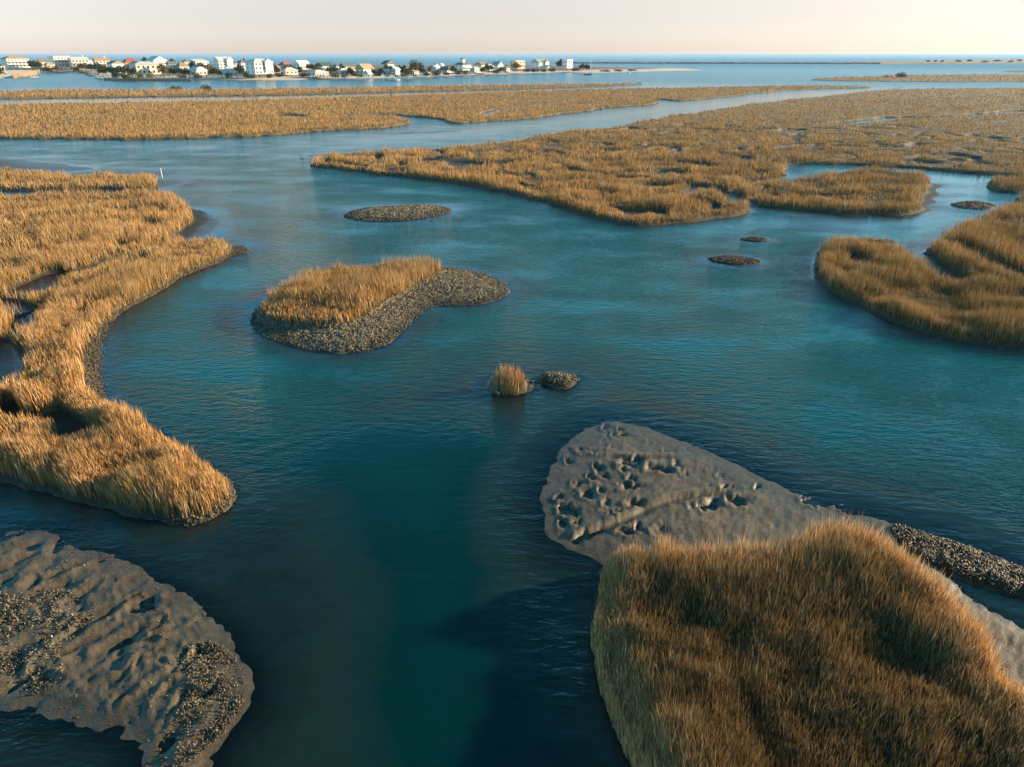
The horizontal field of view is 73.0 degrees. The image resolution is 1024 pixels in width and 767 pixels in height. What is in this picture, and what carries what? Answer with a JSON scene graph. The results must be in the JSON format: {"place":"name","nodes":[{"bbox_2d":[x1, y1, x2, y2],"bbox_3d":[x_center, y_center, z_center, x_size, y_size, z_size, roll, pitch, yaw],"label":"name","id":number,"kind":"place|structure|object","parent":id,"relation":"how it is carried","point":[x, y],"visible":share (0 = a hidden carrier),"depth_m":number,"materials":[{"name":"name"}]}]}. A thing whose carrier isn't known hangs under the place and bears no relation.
{"place":"outdoors","nodes":[
{"label":"outdoors","id":0,"kind":"place"},
{"bbox_2d":[0,54,1023,766],"bbox_3d":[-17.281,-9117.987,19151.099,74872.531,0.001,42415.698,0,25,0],"label":"water","id":1,"kind":"structure","parent":0,"point":[392,458],"depth_m":37.45,"materials":[{"name":"teal liquid"}]},
{"bbox_2d":[50,70,67,73],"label":"dock","id":2,"kind":"object","parent":1,"relation":"in","point":[57,71],"visible":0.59,"depth_m":579.25,"materials":[{"name":"grey wood"}]},
{"bbox_2d":[79,70,98,75],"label":"dock","id":3,"kind":"object","parent":1,"relation":"in","point":[86,72],"visible":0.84,"depth_m":547.12,"materials":[{"name":"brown wood"}]},
{"bbox_2d":[386,78,399,80],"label":"motor boat","id":4,"kind":"object","parent":1,"relation":"on","point":[393,79],"visible":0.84,"depth_m":415.98,"materials":[{"name":"white plastic"}]},
{"bbox_2d":[555,62,880,63],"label":"breakwater","id":5,"kind":"object","parent":1,"relation":"in","point":[722,63],"visible":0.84,"depth_m":1117.42,"materials":[{"name":"grey stone"}]},
{"bbox_2d":[950,200,996,209],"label":"oyster shells","id":6,"kind":"object","parent":1,"relation":"in","point":[973,204],"visible":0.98,"depth_m":75.25},
{"bbox_2d":[0,59,1023,766],"bbox_3d":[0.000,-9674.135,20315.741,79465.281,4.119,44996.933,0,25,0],"label":"ground","id":7,"kind":"structure","parent":0,"point":[584,479],"depth_m":24.69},
{"bbox_2d":[0,64,5,73],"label":"shore shrub","id":8,"kind":"object","parent":7,"relation":"on","point":[2,69],"visible":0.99,"depth_m":509.65,"materials":[{"name":"green plant"}]},
{"bbox_2d":[0,55,30,69],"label":"beach house","id":9,"kind":"structure","parent":7,"relation":"on","point":[12,61],"depth_m":631.08,"materials":[{"name":"paint"}]},
{"bbox_2d":[12,69,41,78],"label":"seawall","id":10,"kind":"object","parent":7,"relation":"on","point":[26,73],"visible":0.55,"depth_m":514.42,"materials":[{"name":"beige concrete"}]},
{"bbox_2d":[27,60,35,68],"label":"shore tree","id":11,"kind":"object","parent":7,"relation":"on","point":[29,62],"visible":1,"depth_m":630.03,"materials":[{"name":"green plant"}]},
{"bbox_2d":[30,60,42,68],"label":"shore tree","id":12,"kind":"object","parent":7,"relation":"on","point":[38,64],"visible":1,"depth_m":630.70,"materials":[{"name":"green plant"}]},
{"bbox_2d":[37,59,46,68],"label":"beach house","id":13,"kind":"structure","parent":7,"relation":"on","point":[43,61],"depth_m":675.85,"materials":[{"name":"paint"}]},
{"bbox_2d":[0,588,96,696],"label":"oyster shells","id":14,"kind":"object","parent":7,"relation":"on","point":[10,664],"visible":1,"depth_m":19.85},
{"bbox_2d":[43,62,54,67],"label":"beach house","id":15,"kind":"structure","parent":7,"relation":"on","point":[48,64],"depth_m":635.23,"materials":[{"name":"paint"}]},
{"bbox_2d":[45,66,52,71],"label":"shore shrub","id":16,"kind":"object","parent":7,"relation":"on","point":[47,68],"visible":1,"depth_m":579.77,"materials":[{"name":"green plant"}]},
{"bbox_2d":[48,56,71,68],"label":"beach house","id":17,"kind":"structure","parent":7,"relation":"on","point":[60,61],"depth_m":651.15,"materials":[{"name":"paint"}]},
{"bbox_2d":[72,65,78,70],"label":"shore shrub","id":18,"kind":"object","parent":7,"relation":"on","point":[75,68],"visible":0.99,"depth_m":597.19,"materials":[{"name":"green plant"}]},
{"bbox_2d":[67,55,88,69],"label":"beach house","id":19,"kind":"structure","parent":7,"relation":"on","point":[74,61],"depth_m":651.63,"materials":[{"name":"paint"}]},
{"bbox_2d":[0,166,158,190],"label":"marsh grass","id":20,"kind":"structure","parent":7,"relation":"on","point":[40,176],"depth_m":86.73,"materials":[{"name":"brown plant"}]},
{"bbox_2d":[85,63,92,70],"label":"shore tree","id":21,"kind":"object","parent":7,"relation":"on","point":[88,66],"visible":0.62,"depth_m":562.94,"materials":[{"name":"green plant"}]},
{"bbox_2d":[91,62,101,69],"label":"shore tree","id":22,"kind":"object","parent":7,"relation":"on","point":[94,66],"visible":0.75,"depth_m":533.59,"materials":[{"name":"green plant"}]},
{"bbox_2d":[92,56,109,66],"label":"beach house","id":23,"kind":"structure","parent":7,"relation":"on","point":[104,60],"depth_m":632.98,"materials":[{"name":"paint"}]},
{"bbox_2d":[96,67,106,74],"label":"shore tree","id":24,"kind":"object","parent":7,"relation":"on","point":[99,70],"visible":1,"depth_m":462.93,"materials":[{"name":"green plant"}]},
{"bbox_2d":[107,66,116,72],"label":"shore tree","id":25,"kind":"object","parent":7,"relation":"on","point":[110,69],"visible":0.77,"depth_m":461.93,"materials":[{"name":"green plant"}]},
{"bbox_2d":[0,187,230,518],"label":"marsh grass","id":26,"kind":"structure","parent":7,"relation":"on","point":[136,458],"depth_m":38.72,"materials":[{"name":"brown plant"}]},
{"bbox_2d":[106,61,124,67],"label":"beach house","id":27,"kind":"structure","parent":7,"relation":"on","point":[114,63],"depth_m":596.97,"materials":[{"name":"paint"}]},
{"bbox_2d":[111,69,119,77],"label":"shore shrub","id":28,"kind":"object","parent":7,"relation":"on","point":[114,74],"visible":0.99,"depth_m":425.60,"materials":[{"name":"green plant"}]},
{"bbox_2d":[2,530,239,766],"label":"oyster shells","id":29,"kind":"object","parent":7,"relation":"on","point":[117,654],"visible":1,"depth_m":19.25},
{"bbox_2d":[121,65,129,73],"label":"shore tree","id":30,"kind":"object","parent":7,"relation":"on","point":[127,69],"visible":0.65,"depth_m":452.56,"materials":[{"name":"green plant"}]},
{"bbox_2d":[120,71,132,78],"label":"shore shrub","id":31,"kind":"object","parent":7,"relation":"on","point":[125,76],"visible":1,"depth_m":417.43,"materials":[{"name":"green plant"}]},
{"bbox_2d":[122,58,137,67],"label":"beach house","id":32,"kind":"structure","parent":7,"relation":"on","point":[127,61],"depth_m":632.03,"materials":[{"name":"paint"}]},
{"bbox_2d":[128,67,135,76],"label":"shore tree","id":33,"kind":"object","parent":7,"relation":"on","point":[132,71],"visible":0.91,"depth_m":425.25,"materials":[{"name":"green plant"}]},
{"bbox_2d":[134,72,143,77],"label":"shore shrub","id":34,"kind":"object","parent":7,"relation":"on","point":[141,75],"visible":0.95,"depth_m":426.81,"materials":[{"name":"green plant"}]},
{"bbox_2d":[129,61,161,77],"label":"beach house","id":35,"kind":"structure","parent":7,"relation":"on","point":[145,67],"depth_m":433.76,"materials":[{"name":"paint"}]},
{"bbox_2d":[103,77,191,80],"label":"seawall","id":36,"kind":"object","parent":7,"relation":"on","point":[143,79],"visible":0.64,"depth_m":418.35,"materials":[{"name":"grey concrete"}]},
{"bbox_2d":[145,56,166,65],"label":"beach house","id":37,"kind":"structure","parent":7,"relation":"on","point":[158,59],"depth_m":632.20,"materials":[{"name":"paint"}]},
{"bbox_2d":[75,245,248,530],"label":"oyster shells","id":38,"kind":"object","parent":7,"relation":"on","point":[99,361],"visible":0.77,"depth_m":37.15},
{"bbox_2d":[156,63,168,76],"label":"shore tree","id":39,"kind":"object","parent":7,"relation":"on","point":[162,67],"visible":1,"depth_m":433.47,"materials":[{"name":"green plant"}]},
{"bbox_2d":[165,61,176,68],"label":"beach house","id":40,"kind":"structure","parent":7,"relation":"on","point":[171,64],"depth_m":565.94,"materials":[{"name":"paint"}]},
{"bbox_2d":[170,67,180,75],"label":"shore tree","id":41,"kind":"object","parent":7,"relation":"on","point":[175,70],"visible":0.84,"depth_m":442.54,"materials":[{"name":"green plant"}]},
{"bbox_2d":[169,85,182,89],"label":"shore shrub","id":42,"kind":"object","parent":7,"relation":"on","point":[174,88],"visible":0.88,"depth_m":307.14,"materials":[{"name":"green plant"}]},
{"bbox_2d":[174,62,189,69],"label":"beach house","id":43,"kind":"structure","parent":7,"relation":"on","point":[181,65],"depth_m":565.72,"materials":[{"name":"paint"}]},
{"bbox_2d":[179,68,189,75],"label":"shore tree","id":44,"kind":"object","parent":7,"relation":"on","point":[184,71],"visible":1,"depth_m":434.25,"materials":[{"name":"green plant"}]},
{"bbox_2d":[193,71,199,77],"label":"shore shrub","id":45,"kind":"object","parent":7,"relation":"on","point":[195,75],"visible":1,"depth_m":426.05,"materials":[{"name":"green plant"}]},
{"bbox_2d":[188,66,207,77],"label":"beach house","id":46,"kind":"structure","parent":7,"relation":"on","point":[199,69],"depth_m":435.99,"materials":[{"name":"paint"}]},
{"bbox_2d":[189,59,208,67],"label":"beach house","id":47,"kind":"structure","parent":7,"relation":"on","point":[196,61],"depth_m":597.24,"materials":[{"name":"paint"}]},
{"bbox_2d":[194,62,205,66],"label":"shore tree","id":48,"kind":"object","parent":7,"relation":"on","point":[200,65],"visible":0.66,"depth_m":578.39,"materials":[{"name":"green plant"}]},
{"bbox_2d":[158,640,244,766],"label":"oyster shells","id":49,"kind":"object","parent":7,"relation":"on","point":[200,683],"visible":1,"depth_m":17.83},
{"bbox_2d":[201,84,211,89],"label":"shore shrub","id":50,"kind":"object","parent":7,"relation":"on","point":[207,87],"visible":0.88,"depth_m":307.27,"materials":[{"name":"green plant"}]},
{"bbox_2d":[208,67,215,74],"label":"shore tree","id":51,"kind":"object","parent":7,"relation":"on","point":[213,72],"visible":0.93,"depth_m":443.70,"materials":[{"name":"green plant"}]},
{"bbox_2d":[213,57,233,70],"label":"beach house","id":52,"kind":"structure","parent":7,"relation":"on","point":[220,63],"depth_m":579.25,"materials":[{"name":"paint"}]},
{"bbox_2d":[220,68,237,77],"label":"beach house","id":53,"kind":"structure","parent":7,"relation":"on","point":[233,72],"depth_m":436.64,"materials":[{"name":"paint"}]},
{"bbox_2d":[235,64,243,75],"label":"shore tree","id":54,"kind":"object","parent":7,"relation":"on","point":[240,69],"visible":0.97,"depth_m":443.05,"materials":[{"name":"green plant"}]},
{"bbox_2d":[236,60,245,69],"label":"beach house","id":55,"kind":"structure","parent":7,"relation":"on","point":[241,63],"depth_m":509.23,"materials":[{"name":"paint"}]},
{"bbox_2d":[242,70,248,77],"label":"shore shrub","id":56,"kind":"object","parent":7,"relation":"on","point":[245,74],"visible":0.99,"depth_m":426.21,"materials":[{"name":"green plant"}]},
{"bbox_2d":[244,59,273,77],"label":"beach house","id":57,"kind":"structure","parent":7,"relation":"on","point":[259,66],"depth_m":433.25,"materials":[{"name":"paint"}]},
{"bbox_2d":[273,64,279,72],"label":"shore tree","id":58,"kind":"object","parent":7,"relation":"on","point":[276,68],"visible":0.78,"depth_m":462.47,"materials":[{"name":"green plant"}]},
{"bbox_2d":[275,71,283,76],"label":"shore shrub","id":59,"kind":"object","parent":7,"relation":"on","point":[280,74],"visible":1,"depth_m":444.86,"materials":[{"name":"green plant"}]},
{"bbox_2d":[278,61,291,68],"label":"beach house","id":60,"kind":"structure","parent":7,"relation":"on","point":[282,64],"depth_m":581.02,"materials":[{"name":"paint"}]},
{"bbox_2d":[280,67,297,75],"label":"beach house","id":61,"kind":"structure","parent":7,"relation":"on","point":[286,71],"depth_m":455.15,"materials":[{"name":"paint"}]},
{"bbox_2d":[293,60,309,70],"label":"beach house","id":62,"kind":"structure","parent":7,"relation":"on","point":[300,63],"depth_m":580.36,"materials":[{"name":"paint"}]},
{"bbox_2d":[305,63,313,69],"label":"shore tree","id":63,"kind":"object","parent":7,"relation":"on","point":[310,66],"visible":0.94,"depth_m":561.59,"materials":[{"name":"green plant"}]},
{"bbox_2d":[307,70,329,76],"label":"beach house","id":64,"kind":"structure","parent":7,"relation":"on","point":[315,73],"depth_m":445.23,"materials":[{"name":"paint"}]},
{"bbox_2d":[0,82,639,98],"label":"marsh grass","id":65,"kind":"structure","parent":7,"relation":"on","point":[199,90],"depth_m":294.97,"materials":[{"name":"brown plant"}]},
{"bbox_2d":[314,62,332,70],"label":"beach house","id":66,"kind":"structure","parent":7,"relation":"on","point":[324,65],"depth_m":563.80,"materials":[{"name":"paint"}]},
{"bbox_2d":[330,71,339,76],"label":"shore shrub","id":67,"kind":"object","parent":7,"relation":"on","point":[334,74],"visible":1,"depth_m":434.74,"materials":[{"name":"green plant"}]},
{"bbox_2d":[330,66,339,71],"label":"shore tree","id":68,"kind":"object","parent":7,"relation":"on","point":[334,69],"visible":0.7,"depth_m":484.88,"materials":[{"name":"green plant"}]},
{"bbox_2d":[337,68,349,76],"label":"beach house","id":69,"kind":"structure","parent":7,"relation":"on","point":[342,71],"depth_m":446.08,"materials":[{"name":"paint"}]},
{"bbox_2d":[338,63,353,68],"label":"beach house","id":70,"kind":"structure","parent":7,"relation":"on","point":[345,65],"depth_m":550.41,"materials":[{"name":"paint"}]},
{"bbox_2d":[347,67,355,73],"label":"house","id":71,"kind":"structure","parent":7,"relation":"on","point":[350,71],"depth_m":443.29,"materials":[{"name":"white"}]},
{"bbox_2d":[354,63,374,77],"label":"beach house","id":72,"kind":"structure","parent":7,"relation":"on","point":[363,69],"depth_m":444.21,"materials":[{"name":"paint"}]},
{"bbox_2d":[249,267,508,351],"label":"oyster shells","id":73,"kind":"object","parent":7,"relation":"on","point":[455,271],"visible":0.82,"depth_m":43.52},
{"bbox_2d":[258,252,443,326],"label":"marsh grass","id":74,"kind":"structure","parent":73,"relation":"on","point":[366,284],"depth_m":45.43,"materials":[{"name":"brown plant"}]},
{"bbox_2d":[381,60,393,68],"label":"beach house","id":75,"kind":"structure","parent":7,"relation":"on","point":[387,62],"depth_m":581.15,"materials":[{"name":"paint"}]},
{"bbox_2d":[384,69,391,76],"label":"beach house","id":76,"kind":"structure","parent":7,"relation":"on","point":[387,72],"depth_m":456.51,"materials":[{"name":"paint"}]},
{"bbox_2d":[391,67,400,76],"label":"beach house","id":77,"kind":"structure","parent":7,"relation":"on","point":[395,71],"depth_m":456.26,"materials":[{"name":"paint"}]},
{"bbox_2d":[343,204,451,221],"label":"oyster shells","id":78,"kind":"object","parent":7,"relation":"on","point":[404,211],"visible":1,"depth_m":70.94},
{"bbox_2d":[404,69,411,74],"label":"shore tree","id":79,"kind":"object","parent":7,"relation":"on","point":[407,71],"visible":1,"depth_m":443.64,"materials":[{"name":"green plant"}]},
{"bbox_2d":[411,70,419,76],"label":"beach house","id":80,"kind":"structure","parent":7,"relation":"on","point":[415,73],"depth_m":462.34,"materials":[{"name":"paint"}]},
{"bbox_2d":[409,60,423,68],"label":"shore tree","id":81,"kind":"object","parent":7,"relation":"on","point":[416,65],"visible":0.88,"depth_m":506.60,"materials":[{"name":"green plant"}]},
{"bbox_2d":[0,84,869,138],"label":"marsh grass","id":82,"kind":"structure","parent":7,"relation":"on","point":[228,124],"depth_m":187.91,"materials":[{"name":"brown plant"}]},
{"bbox_2d":[432,65,440,73],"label":"beach house","id":83,"kind":"structure","parent":7,"relation":"on","point":[435,67],"depth_m":510.68,"materials":[{"name":"paint"}]},
{"bbox_2d":[438,66,452,73],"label":"beach house","id":84,"kind":"structure","parent":7,"relation":"on","point":[444,69],"depth_m":510.56,"materials":[{"name":"paint"}]},
{"bbox_2d":[449,65,456,71],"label":"shore tree","id":85,"kind":"object","parent":7,"relation":"on","point":[452,68],"visible":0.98,"depth_m":508.40,"materials":[{"name":"green plant"}]},
{"bbox_2d":[454,58,471,72],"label":"beach house","id":86,"kind":"structure","parent":7,"relation":"on","point":[462,65],"depth_m":535.25,"materials":[{"name":"paint"}]},
{"bbox_2d":[470,67,481,73],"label":"beach house","id":87,"kind":"structure","parent":7,"relation":"on","point":[474,70],"depth_m":516.49,"materials":[{"name":"paint"}]},
{"bbox_2d":[474,62,487,71],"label":"beach house","id":88,"kind":"structure","parent":7,"relation":"on","point":[479,64],"depth_m":564.07,"materials":[{"name":"paint"}]},
{"bbox_2d":[485,63,492,69],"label":"shore tree","id":89,"kind":"object","parent":7,"relation":"on","point":[490,67],"visible":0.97,"depth_m":533.72,"materials":[{"name":"green plant"}]},
{"bbox_2d":[492,61,502,71],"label":"beach house","id":90,"kind":"structure","parent":7,"relation":"on","point":[497,64],"depth_m":581.06,"materials":[{"name":"paint"}]},
{"bbox_2d":[503,66,511,72],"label":"beach house","id":91,"kind":"structure","parent":7,"relation":"on","point":[506,69],"depth_m":543.74,"materials":[{"name":"paint"}]},
{"bbox_2d":[491,365,527,394],"bbox_3d":[-0.145,-0.346,33.897,1.751,1.534,1.405,13,29,26],"label":"grass tuft","id":92,"kind":"object","parent":7,"relation":"on","point":[509,378],"visible":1,"depth_m":33.79,"materials":[{"name":"beige plant"}]},
{"bbox_2d":[511,62,520,68],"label":"shore tree","id":93,"kind":"object","parent":7,"relation":"on","point":[516,65],"visible":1,"depth_m":578.21,"materials":[{"name":"green plant"}]},
{"bbox_2d":[510,60,525,70],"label":"beach house","id":94,"kind":"structure","parent":7,"relation":"on","point":[522,63],"depth_m":598.24,"materials":[{"name":"paint"}]},
{"bbox_2d":[530,59,548,67],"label":"beach house","id":95,"kind":"structure","parent":7,"relation":"on","point":[540,63],"depth_m":613.85,"materials":[{"name":"paint"}]},
{"bbox_2d":[525,370,578,391],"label":"oyster shells","id":96,"kind":"object","parent":7,"relation":"on","point":[567,377],"visible":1,"depth_m":34.87},
{"bbox_2d":[556,59,561,65],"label":"shore tree","id":97,"kind":"object","parent":7,"relation":"on","point":[559,63],"visible":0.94,"depth_m":630.34,"materials":[{"name":"green plant"}]},
{"bbox_2d":[562,59,572,70],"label":"beach house","id":98,"kind":"structure","parent":7,"relation":"on","point":[567,63],"depth_m":615.52,"materials":[{"name":"paint"}]},
{"bbox_2d":[310,86,1023,223],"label":"marsh grass","id":99,"kind":"structure","parent":7,"relation":"on","point":[566,192],"depth_m":107.17,"materials":[{"name":"brown plant"}]},
{"bbox_2d":[708,255,760,264],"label":"oyster shells","id":100,"kind":"object","parent":7,"relation":"on","point":[740,260],"visible":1,"depth_m":55.28},
{"bbox_2d":[740,236,767,241],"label":"oyster shells","id":101,"kind":"object","parent":7,"relation":"on","point":[753,238],"visible":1,"depth_m":61.62},
{"bbox_2d":[590,502,1023,766],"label":"marsh grass","id":102,"kind":"structure","parent":7,"relation":"on","point":[680,692],"depth_m":17.82,"materials":[{"name":"brown plant"}]},
{"bbox_2d":[735,163,931,213],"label":"marsh grass","id":103,"kind":"structure","parent":7,"relation":"on","point":[914,195],"depth_m":80.66,"materials":[{"name":"brown plant"}]},
{"bbox_2d":[895,72,907,76],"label":"shore shrub","id":104,"kind":"object","parent":7,"relation":"on","point":[901,75],"visible":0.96,"depth_m":466.16,"materials":[{"name":"green plant"}]},
{"bbox_2d":[890,522,1023,600],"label":"oyster shells","id":105,"kind":"object","parent":7,"relation":"on","point":[952,565],"visible":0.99,"depth_m":22.42},
{"bbox_2d":[989,169,1023,191],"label":"marsh grass","id":106,"kind":"structure","parent":7,"relation":"on","point":[1013,179],"depth_m":85.50,"materials":[{"name":"brown plant"}]},
{"bbox_2d":[0,0,1023,53],"label":"sky","id":107,"kind":"structure","parent":0,"point":[26,26],"materials":[{"name":"white"}]},
{"bbox_2d":[815,192,1023,346],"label":"marsh grass","id":108,"kind":"structure","parent":0,"point":[900,259],"depth_m":48.75,"materials":[{"name":"brown plant"}]},
{"bbox_2d":[815,73,1023,81],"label":"marsh grass","id":109,"kind":"structure","parent":0,"point":[910,79],"depth_m":449.81,"materials":[{"name":"brown plant"}]}
]}

